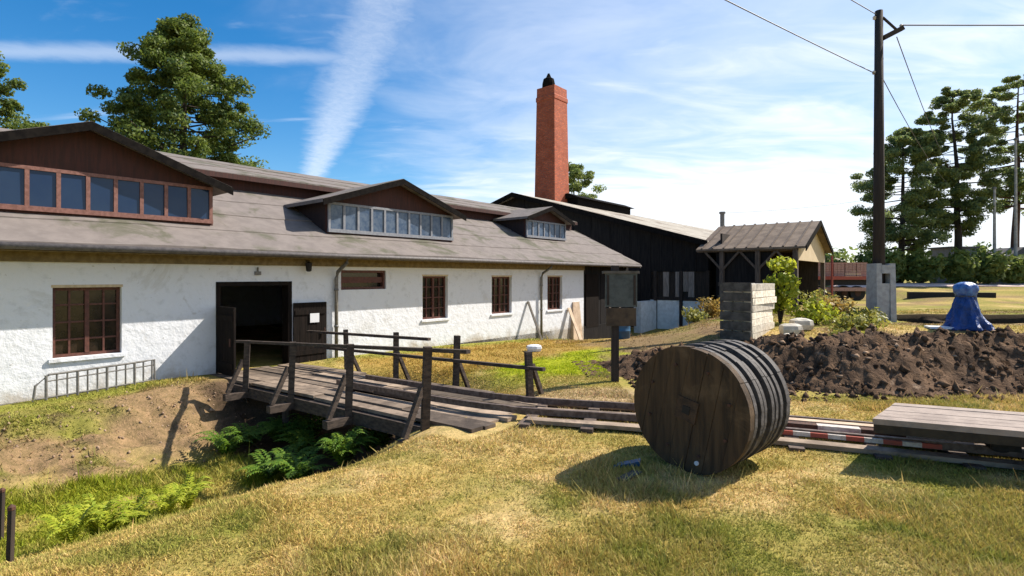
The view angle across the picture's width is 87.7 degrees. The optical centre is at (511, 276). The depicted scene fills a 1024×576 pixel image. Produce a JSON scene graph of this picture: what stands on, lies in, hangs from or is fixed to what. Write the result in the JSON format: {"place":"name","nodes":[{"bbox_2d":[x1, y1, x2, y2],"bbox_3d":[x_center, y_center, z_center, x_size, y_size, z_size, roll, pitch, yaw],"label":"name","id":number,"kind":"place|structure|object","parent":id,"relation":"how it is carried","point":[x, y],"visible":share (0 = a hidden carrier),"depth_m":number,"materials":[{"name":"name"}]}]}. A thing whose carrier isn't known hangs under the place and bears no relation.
{"place":"outdoors","nodes":[
{"label":"outdoors","id":0,"kind":"place"},
{"bbox_2d":[0,280,1023,575],"bbox_3d":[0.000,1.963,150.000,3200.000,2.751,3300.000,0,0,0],"label":"ground","id":1,"kind":"structure","parent":0,"point":[132,430],"depth_m":6.59,"materials":[{"name":"plant"}]},
{"bbox_2d":[0,487,5,539],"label":"wooden stake","id":2,"kind":"object","parent":1,"relation":"on","point":[2,505],"visible":0.91,"depth_m":6.14,"materials":[{"name":"brown wood"}]},
{"bbox_2d":[6,504,15,563],"bbox_3d":[-4.565,2.405,4.860,0.070,0.651,0.060,0,0,0],"label":"wooden stake","id":3,"kind":"object","parent":1,"relation":"on","point":[10,535],"visible":0.94,"depth_m":4.84,"materials":[{"name":"brown wood"}]},
{"bbox_2d":[0,51,49,129],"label":"broad tree","id":4,"kind":"object","parent":1,"relation":"on","point":[9,107],"visible":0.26,"depth_m":29.23,"materials":[{"name":"green plant"}]},
{"bbox_2d":[29,503,106,543],"bbox_3d":[-4.535,2.552,5.432,0.702,0.377,0.590,0,0,0],"label":"fern","id":5,"kind":"object","parent":1,"relation":"on","point":[63,520],"visible":0.99,"depth_m":5.46,"materials":[{"name":"green plant"}]},
{"bbox_2d":[32,359,155,401],"bbox_3d":[-8.079,2.020,10.413,0.047,0.578,1.951,0,0,40],"label":"railing","id":6,"kind":"object","parent":1,"relation":"on","point":[107,387],"visible":0.88,"depth_m":10.39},
{"bbox_2d":[56,493,134,535],"bbox_3d":[-4.560,2.643,5.823,0.663,0.421,0.622,0,0,0],"label":"fern","id":7,"kind":"object","parent":1,"relation":"on","point":[92,530],"visible":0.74,"depth_m":5.87,"materials":[{"name":"green plant"}]},
{"bbox_2d":[72,495,141,532],"bbox_3d":[-4.376,2.652,5.824,0.578,0.344,0.562,0,0,-25],"label":"fern","id":8,"kind":"object","parent":1,"relation":"on","point":[113,523],"visible":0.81,"depth_m":5.84,"materials":[{"name":"green plant"}]},
{"bbox_2d":[0,379,261,489],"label":"bank stones","id":9,"kind":"object","parent":1,"relation":"on","point":[140,421],"visible":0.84,"depth_m":9.18,"materials":[{"name":"stone"}]},
{"bbox_2d":[110,502,154,527],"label":"fern","id":10,"kind":"object","parent":1,"relation":"on","point":[137,515],"visible":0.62,"depth_m":6.19,"materials":[{"name":"green plant"}]},
{"bbox_2d":[119,489,154,511],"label":"fern","id":11,"kind":"object","parent":1,"relation":"on","point":[137,502],"visible":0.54,"depth_m":6.57,"materials":[{"name":"green plant"}]},
{"bbox_2d":[145,486,190,516],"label":"fern","id":12,"kind":"object","parent":1,"relation":"on","point":[169,502],"visible":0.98,"depth_m":6.41,"materials":[{"name":"green plant"}]},
{"bbox_2d":[74,13,271,168],"bbox_3d":[-18.190,-6.322,30.607,10.879,17.105,10.398,0,0,0],"label":"broad tree","id":13,"kind":"object","parent":1,"relation":"on","point":[178,52],"visible":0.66,"depth_m":29.13,"materials":[{"name":"green plant"}]},
{"bbox_2d":[162,477,211,510],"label":"fern","id":14,"kind":"object","parent":1,"relation":"on","point":[191,494],"visible":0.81,"depth_m":6.68,"materials":[{"name":"green plant"}]},
{"bbox_2d":[160,472,214,503],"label":"fern","id":15,"kind":"object","parent":1,"relation":"on","point":[197,482],"visible":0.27,"depth_m":7.08,"materials":[{"name":"green plant"}]},
{"bbox_2d":[193,426,262,454],"bbox_3d":[-5.046,2.973,9.496,1.114,0.488,1.196,0,0,0],"label":"fern","id":16,"kind":"object","parent":1,"relation":"on","point":[224,445],"visible":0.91,"depth_m":9.45,"materials":[{"name":"green plant"}]},
{"bbox_2d":[220,420,279,445],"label":"fern","id":17,"kind":"object","parent":1,"relation":"on","point":[254,437],"visible":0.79,"depth_m":9.77,"materials":[{"name":"green plant"}]},
{"bbox_2d":[235,444,296,477],"bbox_3d":[-3.774,2.965,8.398,0.904,0.391,1.084,0,0,0],"label":"fern","id":18,"kind":"object","parent":1,"relation":"on","point":[265,472],"visible":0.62,"depth_m":8.34,"materials":[{"name":"green plant"}]},
{"bbox_2d":[247,415,308,441],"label":"fern","id":19,"kind":"object","parent":1,"relation":"on","point":[269,433],"visible":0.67,"depth_m":9.93,"materials":[{"name":"green plant"}]},
{"bbox_2d":[257,415,305,433],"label":"fern","id":20,"kind":"object","parent":1,"relation":"on","point":[280,427],"visible":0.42,"depth_m":9.98,"materials":[{"name":"green plant"}]},
{"bbox_2d":[259,446,317,475],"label":"fern","id":21,"kind":"object","parent":1,"relation":"on","point":[304,452],"visible":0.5,"depth_m":8.33,"materials":[{"name":"green plant"}]},
{"bbox_2d":[275,424,313,446],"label":"fern","id":22,"kind":"object","parent":1,"relation":"on","point":[289,434],"visible":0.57,"depth_m":9.62,"materials":[{"name":"green plant"}]},
{"bbox_2d":[258,448,332,480],"bbox_3d":[-3.154,2.823,7.814,0.940,0.430,1.020,0,0,-40],"label":"fern","id":23,"kind":"object","parent":1,"relation":"on","point":[298,472],"visible":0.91,"depth_m":7.78,"materials":[{"name":"green plant"}]},
{"bbox_2d":[273,429,334,456],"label":"fern","id":24,"kind":"object","parent":1,"relation":"on","point":[303,442],"visible":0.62,"depth_m":9.27,"materials":[{"name":"green plant"}]},
{"bbox_2d":[283,413,326,438],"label":"fern","id":25,"kind":"object","parent":1,"relation":"on","point":[312,422],"visible":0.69,"depth_m":9.98,"materials":[{"name":"green plant"}]},
{"bbox_2d":[0,121,641,405],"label":"whitewashed workshop","id":26,"kind":"structure","parent":1,"relation":"on","point":[116,248],"depth_m":12.89,"materials":[{"name":"paint"}]},
{"bbox_2d":[48,284,125,362],"bbox_3d":[-8.425,0.902,10.585,0.250,1.475,1.210,0,0,40],"label":"window","id":27,"kind":"structure","parent":26,"relation":"in","point":[86,319],"depth_m":10.60,"materials":[{"name":"brown glass"}]},
{"bbox_2d":[216,306,235,375],"bbox_3d":[-6.480,1.455,12.021,0.923,1.530,0.111,0,0,40],"label":"door leaf","id":28,"kind":"structure","parent":26,"relation":"in","point":[225,316],"depth_m":11.98,"materials":[{"name":"brown wood"}]},
{"bbox_2d":[254,267,260,274],"bbox_3d":[-6.218,-0.125,13.049,0.057,0.190,0.140,0,0,40],"label":"wall bracket","id":29,"kind":"object","parent":26,"relation":"attached to","point":[257,272],"depth_m":13.03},
{"bbox_2d":[305,260,311,271],"bbox_3d":[-5.310,-0.268,13.930,0.196,0.295,0.287,0,0,-25],"label":"wall lamp","id":30,"kind":"object","parent":26,"relation":"attached to","point":[308,266],"visible":1,"depth_m":13.83,"materials":[{"name":"black metal"}]},
{"bbox_2d":[293,302,326,362],"bbox_3d":[-5.297,1.465,14.054,0.121,1.550,0.923,0,0,40],"label":"door leaf","id":31,"kind":"structure","parent":26,"relation":"in","point":[309,315],"depth_m":14.04,"materials":[{"name":"brown wood"}]},
{"bbox_2d":[341,270,384,289],"bbox_3d":[-4.387,0.105,15.520,0.190,0.550,1.520,0,0,40],"label":"vent window","id":32,"kind":"structure","parent":26,"relation":"in","point":[350,279],"depth_m":15.52,"materials":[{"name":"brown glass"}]},
{"bbox_2d":[421,275,449,321],"bbox_3d":[-2.570,0.708,17.560,0.250,1.525,1.220,0,0,40],"label":"window","id":33,"kind":"structure","parent":26,"relation":"in","point":[433,285],"depth_m":17.59,"materials":[{"name":"brown glass"}]},
{"bbox_2d":[491,275,513,315],"bbox_3d":[-0.435,0.718,20.103,0.250,1.505,1.260,0,0,40],"label":"window","id":34,"kind":"structure","parent":26,"relation":"in","point":[500,283],"depth_m":20.17,"materials":[{"name":"brown glass"}]},
{"bbox_2d":[547,275,563,311],"bbox_3d":[1.770,0.728,22.730,0.250,1.525,1.200,0,0,40],"label":"window","id":35,"kind":"structure","parent":26,"relation":"in","point":[553,281],"depth_m":22.83,"materials":[{"name":"brown glass"}]},
{"bbox_2d":[585,274,598,327],"bbox_3d":[3.746,1.140,25.002,0.065,2.480,1.100,0,0,40],"label":"side door","id":36,"kind":"structure","parent":26,"relation":"in","point":[591,280],"depth_m":24.92,"materials":[{"name":"brown wood"}]},
{"bbox_2d":[315,426,367,465],"bbox_3d":[-2.471,2.524,7.801,0.731,0.516,0.754,0,0,0],"label":"fern","id":37,"kind":"object","parent":1,"relation":"on","point":[349,440],"visible":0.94,"depth_m":7.76,"materials":[{"name":"green plant"}]},
{"bbox_2d":[315,431,378,465],"bbox_3d":[-2.516,2.604,8.011,0.873,0.438,0.931,0,0,-42],"label":"fern","id":38,"kind":"object","parent":1,"relation":"on","point":[353,451],"visible":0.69,"depth_m":7.90,"materials":[{"name":"green plant"}]},
{"bbox_2d":[349,428,393,451],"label":"fern","id":39,"kind":"object","parent":1,"relation":"on","point":[368,446],"visible":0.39,"depth_m":9.07,"materials":[{"name":"green plant"}]},
{"bbox_2d":[351,425,393,446],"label":"fern","id":40,"kind":"object","parent":1,"relation":"on","point":[382,437],"visible":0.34,"depth_m":8.52,"materials":[{"name":"green plant"}]},
{"bbox_2d":[210,329,550,443],"bbox_3d":[-3.072,2.120,10.291,8.435,2.370,3.120,0,0,40],"label":"footbridge","id":41,"kind":"object","parent":1,"relation":"on","point":[344,402],"visible":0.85,"depth_m":9.09,"materials":[{"name":"brown wood"}]},
{"bbox_2d":[0,308,1023,575],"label":"grass","id":42,"kind":"structure","parent":1,"relation":"on","point":[1004,558],"depth_m":4.63,"materials":[{"name":"plant"}]},
{"bbox_2d":[526,344,541,351],"bbox_3d":[0.647,2.102,15.589,0.455,0.201,0.312,0,0,0],"label":"white stone","id":43,"kind":"object","parent":1,"relation":"on","point":[534,347],"visible":0.97,"depth_m":15.47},
{"bbox_2d":[527,301,542,339],"bbox_3d":[0.895,1.739,20.965,0.757,1.496,0.122,0,0,44],"label":"leaning plank","id":44,"kind":"object","parent":1,"relation":"on","point":[534,319],"visible":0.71,"depth_m":20.94,"materials":[{"name":"grey wood"}]},
{"bbox_2d":[567,307,581,339],"bbox_3d":[2.739,2.087,23.184,0.689,1.431,0.221,0,0,42],"label":"leaning plank","id":45,"kind":"object","parent":1,"relation":"on","point":[574,323],"visible":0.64,"depth_m":23.17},
{"bbox_2d":[568,161,606,198],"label":"tree","id":46,"kind":"object","parent":1,"relation":"on","point":[575,171],"visible":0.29,"depth_m":56.91,"materials":[{"name":"green plant"}]},
{"bbox_2d":[602,266,639,381],"bbox_3d":[2.060,0.954,10.115,0.680,2.308,0.190,0,0,0],"label":"notice board","id":47,"kind":"object","parent":1,"relation":"on","point":[620,288],"visible":0.94,"depth_m":10.05,"materials":[{"name":"brown wood"}]},
{"bbox_2d":[619,326,630,338],"bbox_3d":[3.820,1.747,18.600,0.630,0.880,0.630,0,0,0],"label":"blue barrel","id":48,"kind":"object","parent":1,"relation":"on","point":[624,332],"visible":0.23,"depth_m":18.32,"materials":[{"name":"plastic"}]},
{"bbox_2d":[613,458,640,467],"bbox_3d":[1.195,1.969,5.598,0.374,0.065,0.098,0,0,-11],"label":"reel wedge","id":49,"kind":"object","parent":1,"relation":"on","point":[635,462],"visible":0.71,"depth_m":5.57,"materials":[{"name":"blue plastic"}]},
{"bbox_2d":[617,470,641,481],"bbox_3d":[1.160,1.977,5.270,0.100,0.037,0.312,0,0,45],"label":"wedge","id":50,"kind":"object","parent":1,"relation":"on","point":[632,472],"visible":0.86,"depth_m":5.25,"materials":[{"name":"blue wood"}]},
{"bbox_2d":[491,192,844,332],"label":"black timber shed","id":51,"kind":"structure","parent":1,"relation":"on","point":[676,275],"depth_m":30.50,"materials":[{"name":"wood"}]},
{"bbox_2d":[535,73,568,202],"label":"brick chimney","id":52,"kind":"object","parent":51,"relation":"on","point":[551,171],"visible":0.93,"depth_m":41.34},
{"bbox_2d":[734,201,856,212],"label":"power cable","id":53,"kind":"object","parent":51,"relation":"attached to","point":[794,208],"visible":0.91,"depth_m":46.15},
{"bbox_2d":[336,375,1023,470],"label":"narrow track","id":54,"kind":"structure","parent":1,"relation":"on","point":[954,451],"depth_m":6.99,"materials":[{"name":"metal"}]},
{"bbox_2d":[788,417,872,427],"bbox_3d":[4.075,1.860,6.700,2.402,0.050,0.120,0,0,20],"label":"barrier plank","id":55,"kind":"object","parent":54,"relation":"on","point":[832,422],"visible":0.14,"depth_m":6.69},
{"bbox_2d":[783,430,941,449],"bbox_3d":[3.900,1.880,6.250,1.824,0.050,0.130,0,0,21],"label":"barrier plank","id":56,"kind":"object","parent":54,"relation":"on","point":[866,439],"visible":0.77,"depth_m":6.13,"materials":[{"name":"white paint"}]},
{"bbox_2d":[786,421,953,441],"bbox_3d":[3.950,1.840,6.460,2.247,0.050,0.110,0,0,21],"label":"barrier plank","id":57,"kind":"object","parent":54,"relation":"on","point":[839,428],"visible":0.47,"depth_m":6.42,"materials":[{"name":"white paint"},{"name":"red paint"}]},
{"bbox_2d":[873,403,1023,452],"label":"flat wagon","id":58,"kind":"object","parent":54,"relation":"on","point":[998,431],"visible":1,"depth_m":5.53,"materials":[{"name":"grey wood"}]},
{"bbox_2d":[681,306,710,323],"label":"weed clump","id":59,"kind":"object","parent":1,"relation":"on","point":[694,315],"visible":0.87,"depth_m":23.09,"materials":[{"name":"green plant"}]},
{"bbox_2d":[695,295,720,318],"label":"weed clump","id":60,"kind":"object","parent":1,"relation":"on","point":[711,309],"visible":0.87,"depth_m":23.74,"materials":[{"name":"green plant"}]},
{"bbox_2d":[634,339,789,474],"bbox_3d":[2.122,1.357,5.729,0.978,1.294,1.286,0,0,-42],"label":"wooden reel","id":61,"kind":"object","parent":1,"relation":"on","point":[710,407],"visible":0.99,"depth_m":5.38,"materials":[{"name":"wood"}]},
{"bbox_2d":[720,283,751,340],"bbox_3d":[6.357,0.997,15.172,0.850,1.615,0.060,0,0,40],"label":"board screen","id":62,"kind":"object","parent":1,"relation":"on","point":[737,316],"visible":0.98,"depth_m":15.14,"materials":[{"name":"grey wood"}]},
{"bbox_2d":[752,329,770,338],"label":"stacked beam","id":63,"kind":"structure","parent":1,"relation":"on","point":[757,335],"depth_m":15.53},
{"bbox_2d":[743,322,774,333],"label":"stacked beam","id":64,"kind":"structure","parent":63,"relation":"on","point":[762,327],"depth_m":15.74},
{"bbox_2d":[743,316,772,326],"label":"stacked beam","id":65,"kind":"structure","parent":64,"relation":"on","point":[762,320],"depth_m":15.71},
{"bbox_2d":[751,309,771,319],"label":"stacked beam","id":66,"kind":"structure","parent":65,"relation":"on","point":[760,314],"depth_m":15.75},
{"bbox_2d":[743,303,773,311],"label":"stacked beam","id":67,"kind":"structure","parent":66,"relation":"on","point":[761,307],"depth_m":15.70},
{"bbox_2d":[744,296,776,304],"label":"stacked beam","id":68,"kind":"structure","parent":67,"relation":"on","point":[763,300],"depth_m":15.81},
{"bbox_2d":[743,290,774,297],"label":"stacked beam","id":69,"kind":"structure","parent":68,"relation":"on","point":[761,293],"depth_m":15.79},
{"bbox_2d":[752,283,774,290],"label":"stacked beam","id":70,"kind":"structure","parent":69,"relation":"on","point":[764,286],"depth_m":15.78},
{"bbox_2d":[696,220,833,316],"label":"open barn","id":71,"kind":"structure","parent":1,"relation":"on","point":[745,253],"depth_m":26.87,"materials":[{"name":"wood"}]},
{"bbox_2d":[763,256,800,323],"bbox_3d":[9.001,0.462,17.909,1.083,2.338,1.424,0,0,12],"label":"sapling","id":72,"kind":"object","parent":1,"relation":"on","point":[785,292],"visible":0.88,"depth_m":17.71,"materials":[{"name":"green plant"}]},
{"bbox_2d":[779,323,802,334],"bbox_3d":[8.162,1.546,15.598,0.623,0.344,0.512,0,0,0],"label":"stone block","id":73,"kind":"object","parent":1,"relation":"on","point":[795,328],"depth_m":15.41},
{"bbox_2d":[573,329,1023,397],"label":"soil heap","id":74,"kind":"object","parent":1,"relation":"on","point":[860,369],"visible":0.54,"depth_m":9.70,"materials":[{"name":"soil"}]},
{"bbox_2d":[619,323,1023,402],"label":"clods","id":75,"kind":"object","parent":74,"relation":"on","point":[795,386],"visible":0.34,"depth_m":9.60,"materials":[{"name":"soil"}]},
{"bbox_2d":[655,330,1017,395],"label":"stones","id":76,"kind":"object","parent":74,"relation":"on","point":[865,352],"visible":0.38,"depth_m":9.66,"materials":[{"name":"stone"}]},
{"bbox_2d":[789,318,813,330],"bbox_3d":[8.757,1.453,16.093,0.655,0.377,0.554,0,0,0],"label":"stone block","id":77,"kind":"object","parent":1,"relation":"on","point":[806,324],"depth_m":15.89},
{"bbox_2d":[785,296,843,324],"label":"weed clump","id":78,"kind":"object","parent":1,"relation":"on","point":[815,313],"visible":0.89,"depth_m":17.43,"materials":[{"name":"green plant"}]},
{"bbox_2d":[797,288,838,309],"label":"weed clump","id":79,"kind":"object","parent":1,"relation":"on","point":[814,295],"visible":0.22,"depth_m":23.60,"materials":[{"name":"green plant"}]},
{"bbox_2d":[825,252,845,262],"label":"hedge bush","id":80,"kind":"object","parent":1,"relation":"on","point":[829,258],"visible":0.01,"depth_m":45.25,"materials":[{"name":"green plant"}]},
{"bbox_2d":[815,292,857,318],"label":"weed clump","id":81,"kind":"object","parent":1,"relation":"on","point":[840,306],"visible":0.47,"depth_m":19.52,"materials":[{"name":"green plant"}]},
{"bbox_2d":[818,256,865,300],"bbox_3d":[21.400,0.140,35.065,4.400,2.880,2.270,0,0,0],"label":"brick trailer","id":82,"kind":"object","parent":1,"relation":"on","point":[856,293],"visible":0.45,"depth_m":34.38,"materials":[{"name":"red paint"}]},
{"bbox_2d":[825,262,830,275],"bbox_3d":[20.427,-0.447,35.050,0.675,0.888,1.100,0,0,0],"label":"brick stack","id":83,"kind":"object","parent":82,"relation":"on","point":[827,268],"visible":0.36,"depth_m":34.50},
{"bbox_2d":[833,262,843,275],"bbox_3d":[21.168,-0.447,35.050,0.675,0.888,1.100,0,0,0],"label":"brick stack","id":84,"kind":"object","parent":82,"relation":"on","point":[838,268],"visible":0.56,"depth_m":34.50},
{"bbox_2d":[844,262,855,275],"bbox_3d":[21.907,-0.447,35.050,0.675,0.888,1.100,0,0,0],"label":"brick stack","id":85,"kind":"object","parent":82,"relation":"on","point":[849,268],"visible":0.53,"depth_m":34.50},
{"bbox_2d":[856,262,866,275],"bbox_3d":[22.648,-0.447,35.050,0.675,0.888,1.100,0,0,0],"label":"brick stack","id":86,"kind":"object","parent":82,"relation":"on","point":[861,268],"visible":0.51,"depth_m":34.50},
{"bbox_2d":[825,246,865,261],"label":"distant bush","id":87,"kind":"object","parent":1,"relation":"on","point":[844,255],"visible":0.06,"depth_m":95.65,"materials":[{"name":"green plant"}]},
{"bbox_2d":[830,327,864,334],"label":"weed clump","id":88,"kind":"object","parent":1,"relation":"on","point":[840,330],"visible":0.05,"depth_m":14.15,"materials":[{"name":"green plant"}]},
{"bbox_2d":[819,309,891,331],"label":"weed clump","id":89,"kind":"object","parent":1,"relation":"on","point":[846,322],"visible":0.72,"depth_m":15.12,"materials":[{"name":"green plant"}]},
{"bbox_2d":[845,306,885,320],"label":"weed clump","id":90,"kind":"object","parent":1,"relation":"on","point":[870,313],"visible":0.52,"depth_m":18.06,"materials":[{"name":"green plant"}]},
{"bbox_2d":[851,247,906,280],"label":"hedge bush","id":91,"kind":"object","parent":1,"relation":"on","point":[896,257],"visible":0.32,"depth_m":42.81,"materials":[{"name":"green plant"}]},
{"bbox_2d":[866,9,904,321],"bbox_3d":[13.306,-3.830,18.890,1.162,11.240,0.620,0,0,0],"label":"utility pole","id":92,"kind":"object","parent":1,"relation":"on","point":[880,283],"visible":0.9,"depth_m":18.86,"materials":[{"name":"brown wood"}]},
{"bbox_2d":[725,0,875,73],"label":"power cable","id":93,"kind":"object","parent":92,"relation":"attached to","point":[797,35],"visible":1,"depth_m":15.91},
{"bbox_2d":[884,81,946,182],"bbox_3d":[24.610,-7.256,31.525,0.032,0.715,33.786,0,0,42],"label":"power cable","id":94,"kind":"object","parent":92,"relation":"attached to","point":[908,125],"visible":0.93,"depth_m":24.04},
{"bbox_2d":[896,37,949,168],"bbox_3d":[25.835,-8.519,32.475,0.032,0.590,36.383,0,0,42],"label":"power cable","id":95,"kind":"object","parent":92,"relation":"attached to","point":[918,96],"visible":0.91,"depth_m":24.11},
{"bbox_2d":[903,24,1023,25],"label":"power cable","id":96,"kind":"object","parent":92,"relation":"attached to","point":[963,24],"visible":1,"depth_m":18.84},
{"bbox_2d":[847,126,963,282],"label":"pine tree","id":97,"kind":"object","parent":1,"relation":"on","point":[911,225],"visible":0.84,"depth_m":43.53,"materials":[{"name":"green plant"}]},
{"bbox_2d":[899,246,948,282],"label":"hedge bush","id":98,"kind":"object","parent":1,"relation":"on","point":[922,265],"visible":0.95,"depth_m":42.37,"materials":[{"name":"green plant"}]},
{"bbox_2d":[924,325,953,328],"bbox_3d":[13.090,1.565,16.340,0.632,0.060,0.506,0,0,18],"label":"plastic sheet","id":99,"kind":"object","parent":1,"relation":"on","point":[936,327],"visible":0.86,"depth_m":16.20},
{"bbox_2d":[907,292,995,298],"bbox_3d":[26.500,1.193,32.250,4.272,0.455,0.400,0,0,21],"label":"timber baulk","id":100,"kind":"object","parent":1,"relation":"on","point":[910,295],"visible":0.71,"depth_m":32.29,"materials":[{"name":"black wood"}]},
{"bbox_2d":[928,246,979,282],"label":"building","id":101,"kind":"structure","parent":1,"relation":"on","point":[945,251],"depth_m":47.98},
{"bbox_2d":[911,86,1007,253],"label":"pine tree","id":102,"kind":"object","parent":1,"relation":"on","point":[978,156],"visible":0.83,"depth_m":44.59,"materials":[{"name":"green plant"}]},
{"bbox_2d":[937,247,984,283],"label":"hedge bush","id":103,"kind":"object","parent":1,"relation":"on","point":[962,266],"visible":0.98,"depth_m":41.89,"materials":[{"name":"green plant"}]},
{"bbox_2d":[942,282,994,330],"bbox_3d":[13.861,0.895,16.262,1.194,1.450,1.252,0,0,24],"label":"tarp cover","id":104,"kind":"object","parent":1,"relation":"on","point":[964,313],"visible":0.95,"depth_m":16.04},
{"bbox_2d":[965,241,1000,252],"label":"distant bush","id":105,"kind":"object","parent":1,"relation":"on","point":[984,248],"visible":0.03,"depth_m":96.73,"materials":[{"name":"green plant"}]},
{"bbox_2d":[957,74,1023,247],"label":"pine tree","id":106,"kind":"object","parent":1,"relation":"on","point":[1001,93],"visible":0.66,"depth_m":46.41,"materials":[{"name":"green plant"}]},
{"bbox_2d":[968,247,1013,283],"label":"hedge bush","id":107,"kind":"object","parent":1,"relation":"on","point":[995,264],"visible":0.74,"depth_m":40.95,"materials":[{"name":"green plant"}]},
{"bbox_2d":[992,187,996,282],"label":"pale post","id":108,"kind":"object","parent":1,"relation":"on","point":[994,218],"visible":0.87,"depth_m":42.93,"materials":[{"name":"grey metal"}]},
{"bbox_2d":[988,247,1023,282],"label":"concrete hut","id":109,"kind":"object","parent":1,"relation":"on","point":[1021,250],"visible":0.14,"depth_m":46.04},
{"bbox_2d":[1002,255,1023,283],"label":"hedge bush","id":110,"kind":"object","parent":1,"relation":"on","point":[1014,274],"visible":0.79,"depth_m":40.94,"materials":[{"name":"green plant"}]},
{"bbox_2d":[1014,138,1017,255],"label":"pale post","id":111,"kind":"object","parent":1,"relation":"on","point":[1015,206],"visible":0.87,"depth_m":43.13,"materials":[{"name":"grey metal"}]},
{"bbox_2d":[0,0,1023,261],"label":"sky","id":112,"kind":"structure","parent":0,"point":[687,112],"materials":[{"name":"blue"}]},
{"bbox_2d":[827,283,1023,286],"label":"road","id":113,"kind":"structure","parent":0,"point":[944,284],"depth_m":40.64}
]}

